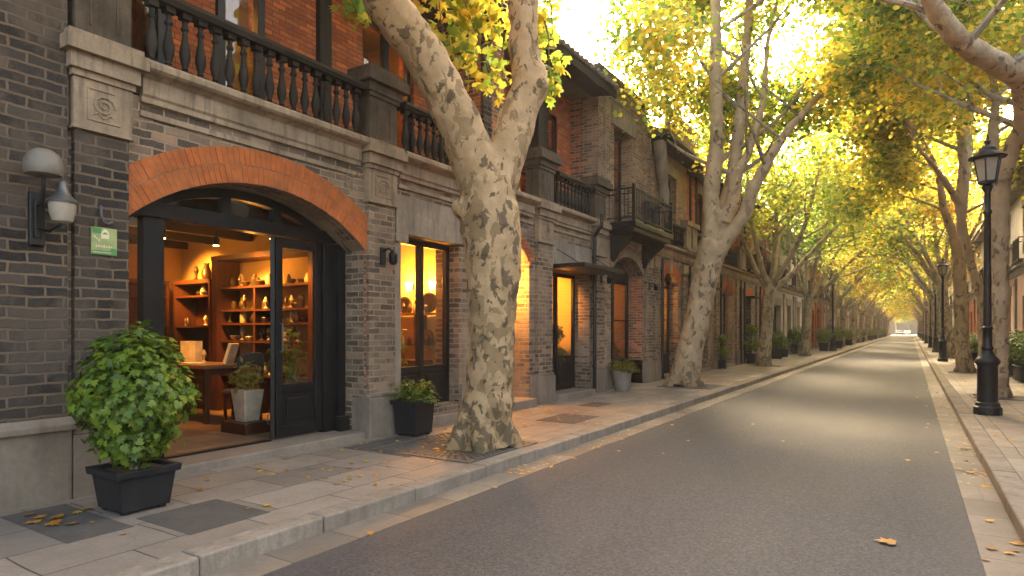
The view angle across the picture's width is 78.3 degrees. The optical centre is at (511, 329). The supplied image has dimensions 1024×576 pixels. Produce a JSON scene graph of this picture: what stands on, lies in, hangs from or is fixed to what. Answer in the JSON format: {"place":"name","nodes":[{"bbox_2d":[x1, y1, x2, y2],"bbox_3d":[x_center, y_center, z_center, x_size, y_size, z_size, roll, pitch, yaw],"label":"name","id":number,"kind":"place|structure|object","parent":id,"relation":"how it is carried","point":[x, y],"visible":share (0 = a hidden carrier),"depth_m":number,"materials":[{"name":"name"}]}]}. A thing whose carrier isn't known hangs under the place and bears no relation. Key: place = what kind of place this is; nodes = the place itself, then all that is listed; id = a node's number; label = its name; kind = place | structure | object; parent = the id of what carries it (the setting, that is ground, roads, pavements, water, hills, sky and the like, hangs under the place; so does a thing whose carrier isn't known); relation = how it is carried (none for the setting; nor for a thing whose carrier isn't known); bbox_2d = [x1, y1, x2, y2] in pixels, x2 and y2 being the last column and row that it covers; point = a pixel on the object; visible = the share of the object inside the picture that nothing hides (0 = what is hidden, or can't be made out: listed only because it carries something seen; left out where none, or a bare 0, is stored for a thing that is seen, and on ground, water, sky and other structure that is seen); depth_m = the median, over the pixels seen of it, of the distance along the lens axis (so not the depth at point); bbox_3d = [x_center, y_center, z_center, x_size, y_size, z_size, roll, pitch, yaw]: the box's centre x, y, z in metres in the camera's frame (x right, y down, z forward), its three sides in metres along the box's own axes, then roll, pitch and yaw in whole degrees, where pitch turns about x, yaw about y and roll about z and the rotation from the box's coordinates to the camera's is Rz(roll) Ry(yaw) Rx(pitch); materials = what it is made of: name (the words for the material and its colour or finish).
{"place":"outdoors","nodes":[
{"label":"outdoors","id":0,"kind":"place"},
{"bbox_2d":[0,334,1023,575],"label":"pavement","id":1,"kind":"structure","parent":0,"point":[24,551],"depth_m":6.35,"materials":[{"name":"grey stone"}]},
{"bbox_2d":[0,0,75,513],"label":"brick house","id":2,"kind":"structure","parent":1,"relation":"on","point":[36,424],"depth_m":5.35,"materials":[{"name":"grey brick"}]},
{"bbox_2d":[22,148,78,245],"bbox_3d":[-3.910,-1.116,5.305,0.372,0.792,0.389,0,0,32],"label":"wall lamp","id":3,"kind":"object","parent":2,"relation":"attached to","point":[43,164],"visible":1,"depth_m":5.27,"materials":[{"name":"black paint"}]},
{"bbox_2d":[64,318,201,515],"bbox_3d":[-3.178,0.699,5.304,1.064,1.602,1.044,0,0,32],"label":"potted shrub","id":4,"kind":"object","parent":1,"relation":"on","point":[132,415],"visible":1,"depth_m":5.10,"materials":[{"name":"green plant"}]},
{"bbox_2d":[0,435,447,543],"bbox_3d":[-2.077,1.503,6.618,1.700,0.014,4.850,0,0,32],"label":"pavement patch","id":5,"kind":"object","parent":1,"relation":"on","point":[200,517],"visible":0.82,"depth_m":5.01,"materials":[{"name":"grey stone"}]},
{"bbox_2d":[60,0,624,498],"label":"shop building","id":6,"kind":"structure","parent":1,"relation":"on","point":[248,126],"depth_m":8.64,"materials":[{"name":"grey brick"}]},
{"bbox_2d":[91,226,116,255],"bbox_3d":[-3.783,-0.820,5.829,0.021,0.250,0.220,0,0,32],"label":"wall plaque","id":7,"kind":"object","parent":6,"relation":"attached to","point":[103,241],"depth_m":5.82,"materials":[{"name":"green ceramic"}]},
{"bbox_2d":[129,279,168,359],"bbox_3d":[-7.357,0.250,10.354,0.440,2.300,3.200,0,0,32],"label":"cabinet","id":8,"kind":"object","parent":6,"relation":"on","point":[132,301],"visible":0.13,"depth_m":11.48,"materials":[{"name":"red wood"}]},
{"bbox_2d":[155,8,165,64],"bbox_3d":[-4.396,-3.860,7.201,0.120,2.480,0.830,0,0,32],"label":"upper window","id":9,"kind":"structure","parent":6,"relation":"in","point":[160,27],"depth_m":7.45,"materials":[{"name":"glass"}]},
{"bbox_2d":[173,278,211,409],"bbox_3d":[-5.656,0.250,11.477,1.150,2.300,0.440,0,0,32],"label":"cabinet","id":10,"kind":"object","parent":6,"relation":"on","point":[191,303],"visible":0.44,"depth_m":11.67,"materials":[{"name":"red wood"}]},
{"bbox_2d":[201,263,211,278],"bbox_3d":[-5.504,-1.052,11.334,0.180,0.300,0.180,0,0,32],"label":"ornament","id":11,"kind":"object","parent":10,"relation":"on","point":[206,272],"visible":0.83,"depth_m":11.28,"materials":[{"name":"beige ceramic"}]},
{"bbox_2d":[167,362,236,423],"bbox_3d":[-4.946,0.960,9.890,1.450,0.880,0.700,0,0,32],"label":"table","id":12,"kind":"object","parent":6,"relation":"on","point":[206,370],"visible":0.38,"depth_m":9.39,"materials":[{"name":"brown wood"}]},
{"bbox_2d":[180,341,201,361],"bbox_3d":[-5.224,0.350,10.244,0.300,0.340,0.160,0,0,18],"label":"gift box","id":13,"kind":"object","parent":12,"relation":"on","point":[191,351],"visible":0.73,"depth_m":10.17,"materials":[{"name":"beige paper"}]},
{"bbox_2d":[223,343,238,363],"bbox_3d":[-4.359,0.362,9.757,0.050,0.320,0.260,17,1,4],"label":"picture frame","id":14,"kind":"object","parent":12,"relation":"on","point":[231,353],"visible":0.97,"depth_m":9.70,"materials":[{"name":"beige paper"}]},
{"bbox_2d":[215,0,264,99],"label":"upper window","id":15,"kind":"structure","parent":6,"relation":"in","point":[220,5],"depth_m":8.58,"materials":[{"name":"brown glass"}]},
{"bbox_2d":[221,352,264,420],"bbox_3d":[-3.979,0.865,9.277,0.460,1.070,0.439,0,0,32],"label":"chair","id":16,"kind":"object","parent":6,"relation":"on","point":[258,358],"visible":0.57,"depth_m":9.20,"materials":[{"name":"brown wood"}]},
{"bbox_2d":[221,419,269,435],"bbox_3d":[-3.651,1.325,8.654,0.550,0.150,0.420,0,0,32],"label":"wooden crate","id":17,"kind":"object","parent":6,"relation":"on","point":[233,426],"visible":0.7,"depth_m":8.49,"materials":[{"name":"red wood"}]},
{"bbox_2d":[227,357,268,421],"bbox_3d":[-3.635,0.807,8.673,0.542,0.887,0.550,0,0,-31],"label":"potted plant","id":18,"kind":"object","parent":17,"relation":"on","point":[247,401],"visible":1,"depth_m":8.57,"materials":[{"name":"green plant"}]},
{"bbox_2d":[211,248,312,412],"bbox_3d":[-4.049,0.060,10.463,2.550,2.680,0.450,0,0,32],"label":"shelf unit","id":19,"kind":"object","parent":6,"relation":"in","point":[225,268],"visible":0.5,"depth_m":10.75,"materials":[{"name":"red wood"}]},
{"bbox_2d":[297,295,304,307],"bbox_3d":[-3.362,-0.456,10.003,0.124,0.211,0.124,0,0,32],"label":"ornament","id":20,"kind":"object","parent":19,"relation":"on","point":[300,301],"visible":0.87,"depth_m":9.95,"materials":[{"name":"brown metal"}]},
{"bbox_2d":[267,236,274,438],"bbox_3d":[-3.191,0.095,8.326,0.092,2.570,0.740,0,0,-21],"label":"door","id":21,"kind":"structure","parent":6,"relation":"in","point":[272,239],"depth_m":7.99,"materials":[{"name":"black wood"}]},
{"bbox_2d":[263,319,306,383],"bbox_3d":[-3.153,0.621,8.874,0.598,1.558,0.569,0,0,4],"label":"potted plant","id":22,"kind":"object","parent":6,"relation":"on","point":[288,372],"visible":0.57,"depth_m":8.82,"materials":[{"name":"green plant"}]},
{"bbox_2d":[275,237,320,437],"bbox_3d":[-2.813,0.095,8.332,0.121,2.570,0.735,0,0,32],"label":"door","id":23,"kind":"structure","parent":6,"relation":"in","point":[297,405],"depth_m":8.31,"materials":[{"name":"black wood"}]},
{"bbox_2d":[363,21,409,150],"bbox_3d":[-2.203,-3.900,10.843,0.108,2.560,1.230,0,0,32],"label":"upper window","id":24,"kind":"structure","parent":6,"relation":"in","point":[384,45],"depth_m":10.81,"materials":[{"name":"black wood"}]},
{"bbox_2d":[380,247,397,264],"bbox_3d":[-1.721,-1.040,8.838,0.287,0.260,0.150,0,0,32],"label":"bracket lamp","id":25,"kind":"object","parent":6,"relation":"attached to","point":[392,254],"visible":1,"depth_m":8.82,"materials":[{"name":"black metal"}]},
{"bbox_2d":[401,329,408,366],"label":"potted plant","id":26,"kind":"object","parent":6,"relation":"on","point":[403,350],"visible":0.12,"depth_m":10.42,"materials":[{"name":"green plant"}]},
{"bbox_2d":[403,359,432,366],"bbox_3d":[-1.580,0.930,10.537,0.320,0.860,0.400,0,0,32],"label":"display table","id":27,"kind":"object","parent":6,"relation":"on","point":[426,362],"visible":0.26,"depth_m":10.43,"materials":[{"name":"red wood"}]},
{"bbox_2d":[401,312,435,366],"bbox_3d":[-1.857,0.425,11.192,1.190,1.850,0.350,0,0,32],"label":"shelf unit","id":28,"kind":"object","parent":6,"relation":"on","point":[425,323],"visible":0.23,"depth_m":10.93,"materials":[{"name":"brown wood"}]},
{"bbox_2d":[401,296,411,312],"bbox_3d":[-1.911,-0.450,11.209,0.300,0.297,0.040,0,0,32],"label":"display plate","id":29,"kind":"object","parent":28,"relation":"on","point":[406,300],"visible":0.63,"depth_m":11.19,"materials":[{"name":"brown ceramic"}]},
{"bbox_2d":[424,329,433,345],"bbox_3d":[-1.489,0.130,10.941,0.300,0.297,0.040,0,0,32],"label":"display plate","id":30,"kind":"object","parent":28,"relation":"on","point":[429,332],"visible":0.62,"depth_m":10.89,"materials":[{"name":"brown ceramic"}]},
{"bbox_2d":[424,292,436,312],"bbox_3d":[-1.441,-0.480,10.887,0.360,0.356,0.040,0,0,32],"label":"display plate","id":31,"kind":"object","parent":28,"relation":"on","point":[430,299],"visible":0.72,"depth_m":10.85,"materials":[{"name":"brown ceramic"}]},
{"bbox_2d":[401,239,448,402],"bbox_3d":[-1.480,-0.030,10.059,0.098,2.770,1.430,0,0,32],"label":"window","id":32,"kind":"structure","parent":6,"relation":"in","point":[438,373],"depth_m":10.15,"materials":[{"name":"black glass"}]},
{"bbox_2d":[549,114,555,202],"bbox_3d":[0.883,-3.855,14.866,0.100,2.470,0.530,0,0,32],"label":"upper window","id":33,"kind":"structure","parent":6,"relation":"in","point":[553,119],"depth_m":15.02,"materials":[{"name":"brown glass"}]},
{"bbox_2d":[558,326,568,360],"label":"potted shrub","id":34,"kind":"object","parent":6,"relation":"on","point":[560,336],"visible":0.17,"depth_m":14.87,"materials":[{"name":"green plant"}]},
{"bbox_2d":[553,273,574,390],"bbox_3d":[0.982,0.042,14.276,0.078,2.665,1.840,0,0,32],"label":"door","id":35,"kind":"structure","parent":6,"relation":"in","point":[564,371],"depth_m":14.52,"materials":[{"name":"black wood"}]},
{"bbox_2d":[383,376,441,436],"bbox_3d":[-1.398,1.087,9.009,0.929,0.827,0.788,0,0,32],"label":"potted shrub","id":36,"kind":"object","parent":1,"relation":"on","point":[413,408],"visible":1,"depth_m":8.87,"materials":[{"name":"black plastic"}]},
{"bbox_2d":[369,432,537,463],"bbox_3d":[-0.723,1.495,8.098,1.540,0.018,1.540,0,0,32],"label":"tree grate","id":37,"kind":"object","parent":1,"relation":"on","point":[413,447],"visible":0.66,"depth_m":7.76,"materials":[{"name":"metal"}]},
{"bbox_2d":[536,413,599,423],"bbox_3d":[0.953,1.502,10.647,0.700,0.017,1.000,0,0,32],"label":"utility cover","id":38,"kind":"object","parent":1,"relation":"on","point":[569,419],"visible":0.95,"depth_m":10.60,"materials":[{"name":"metal"}]},
{"bbox_2d":[579,402,610,406],"bbox_3d":[1.672,1.502,12.619,0.400,0.017,0.700,0,0,32],"label":"utility cover","id":39,"kind":"object","parent":1,"relation":"on","point":[595,404],"visible":0.95,"depth_m":12.60,"materials":[{"name":"metal"}]},
{"bbox_2d":[570,62,672,390],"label":"brick house","id":40,"kind":"structure","parent":1,"relation":"on","point":[602,145],"depth_m":17.00,"materials":[{"name":"brick"}]},
{"bbox_2d":[614,136,620,221],"bbox_3d":[2.650,-3.910,16.735,0.078,2.560,1.180,0,0,32],"label":"upper window","id":41,"kind":"structure","parent":40,"relation":"in","point":[616,139],"depth_m":17.17,"materials":[{"name":"brown glass"}]},
{"bbox_2d":[611,280,627,384],"bbox_3d":[2.709,0.085,17.053,0.078,2.870,2.160,0,0,32],"label":"door","id":42,"kind":"structure","parent":40,"relation":"in","point":[613,282],"depth_m":17.42,"materials":[{"name":"black wood"}]},
{"bbox_2d":[607,358,642,390],"bbox_3d":[2.716,1.095,15.506,0.746,0.810,0.895,0,0,-36],"label":"potted shrub","id":43,"kind":"object","parent":1,"relation":"on","point":[622,372],"visible":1,"depth_m":15.34,"materials":[{"name":"grey concrete"}]},
{"bbox_2d":[647,107,701,380],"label":"row house","id":44,"kind":"structure","parent":1,"relation":"on","point":[666,181],"depth_m":20.02,"materials":[{"name":"brown brick"}]},
{"bbox_2d":[664,277,668,372],"bbox_3d":[4.702,-0.161,19.951,0.078,3.282,1.580,0,0,32],"label":"door","id":45,"kind":"structure","parent":44,"relation":"in","point":[666,355],"depth_m":20.54,"materials":[{"name":"brown glass"}]},
{"bbox_2d":[687,163,743,371],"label":"row house","id":46,"kind":"structure","parent":1,"relation":"on","point":[724,317],"depth_m":24.87,"materials":[{"name":"brown brick"}]},
{"bbox_2d":[698,198,701,234],"bbox_3d":[6.721,-3.745,22.946,0.078,2.190,1.180,0,0,32],"label":"upper window","id":47,"kind":"structure","parent":46,"relation":"in","point":[700,201],"depth_m":23.41,"materials":[{"name":"brown glass"}]},
{"bbox_2d":[427,385,1015,460],"bbox_3d":[7.704,1.508,15.452,7.930,0.024,22.730,0,0,32],"label":"tree pit","id":48,"kind":"object","parent":1,"relation":"on","point":[455,451],"visible":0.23,"depth_m":7.68,"materials":[{"name":"soil"}]},
{"bbox_2d":[328,0,574,453],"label":"plane tree","id":49,"kind":"object","parent":48,"relation":"on","point":[486,170],"visible":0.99,"depth_m":7.89,"materials":[{"name":"beige plant"}]},
{"bbox_2d":[657,384,724,389],"bbox_3d":[4.796,1.495,16.795,1.420,0.018,1.420,0,0,32],"label":"tree grate","id":50,"kind":"object","parent":48,"relation":"on","point":[711,386],"visible":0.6,"depth_m":16.53,"materials":[{"name":"metal"}]},
{"bbox_2d":[575,0,1023,386],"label":"plane tree","id":51,"kind":"object","parent":48,"relation":"on","point":[725,116],"visible":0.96,"depth_m":16.62,"materials":[{"name":"yellow plant"}]},
{"bbox_2d":[683,42,946,365],"bbox_3d":[11.699,-5.023,27.274,12.699,13.241,10.148,0,0,-39],"label":"plane tree","id":52,"kind":"object","parent":48,"relation":"on","point":[797,193],"visible":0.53,"depth_m":25.90,"materials":[{"name":"yellow plant"}]},
{"bbox_2d":[769,0,1023,397],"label":"plane tree","id":53,"kind":"object","parent":48,"relation":"on","point":[971,46],"visible":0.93,"depth_m":13.76,"materials":[{"name":"yellow plant"}]},
{"bbox_2d":[970,394,1023,400],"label":"tree grate","id":54,"kind":"object","parent":48,"relation":"on","point":[1019,398],"visible":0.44,"depth_m":13.66,"materials":[{"name":"metal"}]},
{"bbox_2d":[716,334,732,368],"bbox_3d":[8.161,0.829,24.325,0.694,1.341,0.707,0,0,32],"label":"potted shrub","id":55,"kind":"object","parent":1,"relation":"on","point":[722,363],"visible":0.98,"depth_m":24.23,"materials":[{"name":"green plant"}]},
{"bbox_2d":[743,324,759,363],"bbox_3d":[10.703,0.606,28.046,0.926,1.788,0.943,0,0,32],"label":"potted shrub","id":56,"kind":"object","parent":1,"relation":"on","point":[751,356],"visible":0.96,"depth_m":27.91,"materials":[{"name":"green plant"}]},
{"bbox_2d":[738,202,779,363],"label":"row house","id":57,"kind":"structure","parent":1,"relation":"on","point":[752,294],"depth_m":29.88,"materials":[{"name":"brown brick"}]},
{"bbox_2d":[771,329,788,358],"bbox_3d":[13.667,0.727,32.542,1.240,1.546,1.154,0,0,-41],"label":"potted shrub","id":58,"kind":"object","parent":1,"relation":"on","point":[776,353],"visible":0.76,"depth_m":32.28,"materials":[{"name":"green plant"}]},
{"bbox_2d":[776,336,791,356],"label":"potted shrub","id":59,"kind":"object","parent":1,"relation":"on","point":[785,352],"visible":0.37,"depth_m":34.59,"materials":[{"name":"green plant"}]},
{"bbox_2d":[771,224,797,354],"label":"row house","id":60,"kind":"structure","parent":1,"relation":"on","point":[784,311],"depth_m":37.60,"materials":[{"name":"grey paint"}]},
{"bbox_2d":[787,325,801,353],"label":"potted shrub","id":61,"kind":"object","parent":1,"relation":"on","point":[795,336],"visible":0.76,"depth_m":38.93,"materials":[{"name":"green plant"}]},
{"bbox_2d":[794,245,813,349],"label":"row house","id":62,"kind":"structure","parent":1,"relation":"on","point":[799,301],"depth_m":43.06,"materials":[{"name":"paint"}]},
{"bbox_2d":[809,259,827,349],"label":"row house","id":63,"kind":"structure","parent":1,"relation":"on","point":[816,319],"depth_m":49.66,"materials":[{"name":"grey brick"}]},
{"bbox_2d":[813,328,833,350],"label":"potted shrub","id":64,"kind":"object","parent":1,"relation":"on","point":[824,336],"visible":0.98,"depth_m":44.47,"materials":[{"name":"green plant"}]},
{"bbox_2d":[821,257,830,342],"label":"row house","id":65,"kind":"structure","parent":1,"relation":"on","point":[825,303],"depth_m":55.13,"materials":[{"name":"pink paint"}]},
{"bbox_2d":[828,273,836,350],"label":"street lamp","id":66,"kind":"object","parent":1,"relation":"on","point":[832,344],"visible":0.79,"depth_m":45.20,"materials":[{"name":"black metal"}]},
{"bbox_2d":[830,269,842,330],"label":"row house","id":67,"kind":"structure","parent":1,"relation":"on","point":[837,316],"depth_m":64.97,"materials":[{"name":"paint"}]},
{"bbox_2d":[834,325,846,348],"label":"potted shrub","id":68,"kind":"object","parent":1,"relation":"on","point":[839,334],"visible":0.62,"depth_m":50.50,"materials":[{"name":"green plant"}]},
{"bbox_2d":[840,279,851,339],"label":"row house","id":69,"kind":"structure","parent":1,"relation":"on","point":[848,320],"depth_m":75.66,"materials":[{"name":"paint"}]},
{"bbox_2d":[845,329,854,344],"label":"potted shrub","id":70,"kind":"object","parent":1,"relation":"on","point":[849,335],"visible":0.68,"depth_m":60.80,"materials":[{"name":"green plant"}]},
{"bbox_2d":[758,124,971,355],"bbox_3d":[18.491,-5.156,36.452,12.958,13.511,10.355,0,0,1],"label":"plane tree","id":71,"kind":"object","parent":1,"relation":"on","point":[810,295],"visible":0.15,"depth_m":35.02,"materials":[{"name":"yellow plant"}]},
{"bbox_2d":[792,202,942,349],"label":"plane tree","id":72,"kind":"object","parent":1,"relation":"on","point":[844,292],"visible":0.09,"depth_m":46.01,"materials":[{"name":"yellow plant"}]},
{"bbox_2d":[809,243,927,346],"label":"plane tree","id":73,"kind":"object","parent":1,"relation":"on","point":[845,307],"visible":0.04,"depth_m":55.28,"materials":[{"name":"yellow plant"}]},
{"bbox_2d":[837,267,920,344],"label":"plane tree","id":74,"kind":"object","parent":1,"relation":"on","point":[854,318],"visible":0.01,"depth_m":64.64,"materials":[{"name":"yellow plant"}]},
{"bbox_2d":[863,294,907,329],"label":"plane tree","id":75,"kind":"object","parent":1,"relation":"on","point":[873,312],"visible":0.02,"depth_m":93.67,"materials":[{"name":"brown plant"}]},
{"bbox_2d":[849,277,925,342],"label":"plane tree","id":76,"kind":"object","parent":1,"relation":"on","point":[861,320],"visible":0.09,"depth_m":74.03,"materials":[{"name":"yellow plant"}]},
{"bbox_2d":[868,295,913,328],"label":"plane tree","id":77,"kind":"object","parent":1,"relation":"on","point":[875,316],"visible":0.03,"depth_m":103.32,"materials":[{"name":"yellow plant"}]},
{"bbox_2d":[863,284,921,340],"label":"plane tree","id":78,"kind":"object","parent":1,"relation":"on","point":[868,312],"visible":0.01,"depth_m":83.93,"materials":[{"name":"yellow plant"}]},
{"bbox_2d":[874,301,918,337],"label":"plane tree","id":79,"kind":"object","parent":1,"relation":"on","point":[878,322],"depth_m":113.08,"materials":[{"name":"yellow plant"}]},
{"bbox_2d":[869,281,932,335],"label":"plane tree","id":80,"kind":"object","parent":1,"relation":"on","point":[917,302],"depth_m":74.25,"materials":[{"name":"yellow plant"}]},
{"bbox_2d":[878,290,926,333],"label":"plane tree","id":81,"kind":"object","parent":1,"relation":"on","point":[915,308],"visible":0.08,"depth_m":94.73,"materials":[{"name":"yellow plant"}]},
{"bbox_2d":[824,165,983,348],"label":"plane tree","id":82,"kind":"object","parent":1,"relation":"on","point":[924,287],"visible":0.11,"depth_m":43.29,"materials":[{"name":"yellow plant"}]},
{"bbox_2d":[794,0,1023,356],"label":"plane tree","id":83,"kind":"object","parent":1,"relation":"on","point":[958,195],"visible":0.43,"depth_m":19.93,"materials":[{"name":"yellow plant"}]},
{"bbox_2d":[866,257,951,331],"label":"plane tree","id":84,"kind":"object","parent":1,"relation":"on","point":[923,306],"visible":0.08,"depth_m":61.40,"materials":[{"name":"yellow plant"}]},
{"bbox_2d":[815,111,1012,358],"bbox_3d":[21.677,-5.026,33.003,11.100,13.252,13.554,0,0,23],"label":"plane tree","id":85,"kind":"object","parent":1,"relation":"on","point":[934,276],"visible":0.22,"depth_m":33.17,"materials":[{"name":"yellow plant"}]},
{"bbox_2d":[812,1,1023,372],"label":"plane tree","id":86,"kind":"object","parent":1,"relation":"on","point":[964,361],"visible":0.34,"depth_m":22.02,"materials":[{"name":"yellow plant"}]},
{"bbox_2d":[866,199,975,347],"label":"plane tree","id":87,"kind":"object","parent":1,"relation":"on","point":[930,285],"visible":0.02,"depth_m":52.27,"materials":[{"name":"yellow plant"}]},
{"bbox_2d":[923,301,927,342],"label":"street lamp","id":88,"kind":"object","parent":1,"relation":"on","point":[926,334],"visible":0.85,"depth_m":70.11,"materials":[{"name":"black metal"}]},
{"bbox_2d":[931,283,938,352],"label":"street lamp","id":89,"kind":"object","parent":1,"relation":"on","point":[935,338],"visible":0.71,"depth_m":41.84,"materials":[{"name":"black metal"}]},
{"bbox_2d":[936,257,949,361],"bbox_3d":[20.531,-1.010,29.963,0.580,5.020,0.580,0,0,15],"label":"street lamp","id":90,"kind":"object","parent":1,"relation":"on","point":[942,265],"visible":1,"depth_m":29.90,"materials":[{"name":"black metal"}]},
{"bbox_2d":[948,284,953,332],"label":"row house","id":91,"kind":"structure","parent":1,"relation":"on","point":[951,305],"depth_m":67.17,"materials":[{"name":"paint"}]},
{"bbox_2d":[969,333,977,359],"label":"potted shrub","id":92,"kind":"object","parent":1,"relation":"on","point":[973,341],"visible":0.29,"depth_m":28.98,"materials":[{"name":"green plant"}]},
{"bbox_2d":[967,239,982,336],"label":"row house","id":93,"kind":"structure","parent":1,"relation":"on","point":[972,314],"depth_m":43.42,"materials":[{"name":"red brick"}]},
{"bbox_2d":[972,222,983,282],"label":"row house","id":94,"kind":"structure","parent":1,"relation":"on","point":[978,235],"depth_m":36.90,"materials":[{"name":"paint"}]},
{"bbox_2d":[968,132,1007,415],"bbox_3d":[8.462,-1.010,11.188,0.580,5.020,0.580,0,0,15],"label":"street lamp","id":95,"kind":"object","parent":1,"relation":"on","point":[986,159],"visible":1,"depth_m":11.13,"materials":[{"name":"black metal"}]},
{"bbox_2d":[1008,178,1023,357],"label":"row house","id":96,"kind":"structure","parent":1,"relation":"on","point":[1016,276],"depth_m":25.95,"materials":[{"name":"beige paint"}]},
{"bbox_2d":[1008,329,1023,374],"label":"potted shrub","id":97,"kind":"object","parent":1,"relation":"on","point":[1011,337],"visible":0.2,"depth_m":20.41,"materials":[{"name":"green plant"}]},
{"bbox_2d":[1009,334,1023,381],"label":"potted shrub","id":98,"kind":"object","parent":1,"relation":"on","point":[1017,349],"visible":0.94,"depth_m":18.17,"materials":[{"name":"green plant"}]},
{"bbox_2d":[263,335,985,575],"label":"road","id":99,"kind":"structure","parent":0,"point":[728,489],"depth_m":5.89,"materials":[{"name":"grey asphalt"}]},
{"bbox_2d":[258,346,1023,543],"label":"fallen leaves","id":100,"kind":"object","parent":99,"relation":"on","point":[361,475],"depth_m":8.46,"materials":[{"name":"plant"}]},
{"bbox_2d":[540,0,1012,234],"label":"sky","id":101,"kind":"structure","parent":0,"point":[573,25],"materials":[{"name":"white"}]},
{"label":"ground","id":102,"kind":"structure","parent":0,"visible":0},
{"bbox_2d":[102,334,1023,575],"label":"kerb","id":103,"kind":"structure","parent":102,"relation":"on","point":[1001,472],"depth_m":5.96,"materials":[{"name":"stone"}]},
{"bbox_2d":[199,335,1023,575],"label":"gutter","id":104,"kind":"object","parent":102,"relation":"on","point":[998,532],"visible":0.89,"depth_m":5.87,"materials":[{"name":"concrete"}]},
{"bbox_2d":[892,318,916,333],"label":"house","id":105,"kind":"structure","parent":102,"relation":"on","point":[900,326],"depth_m":244.30,"materials":[{"name":"stone"}]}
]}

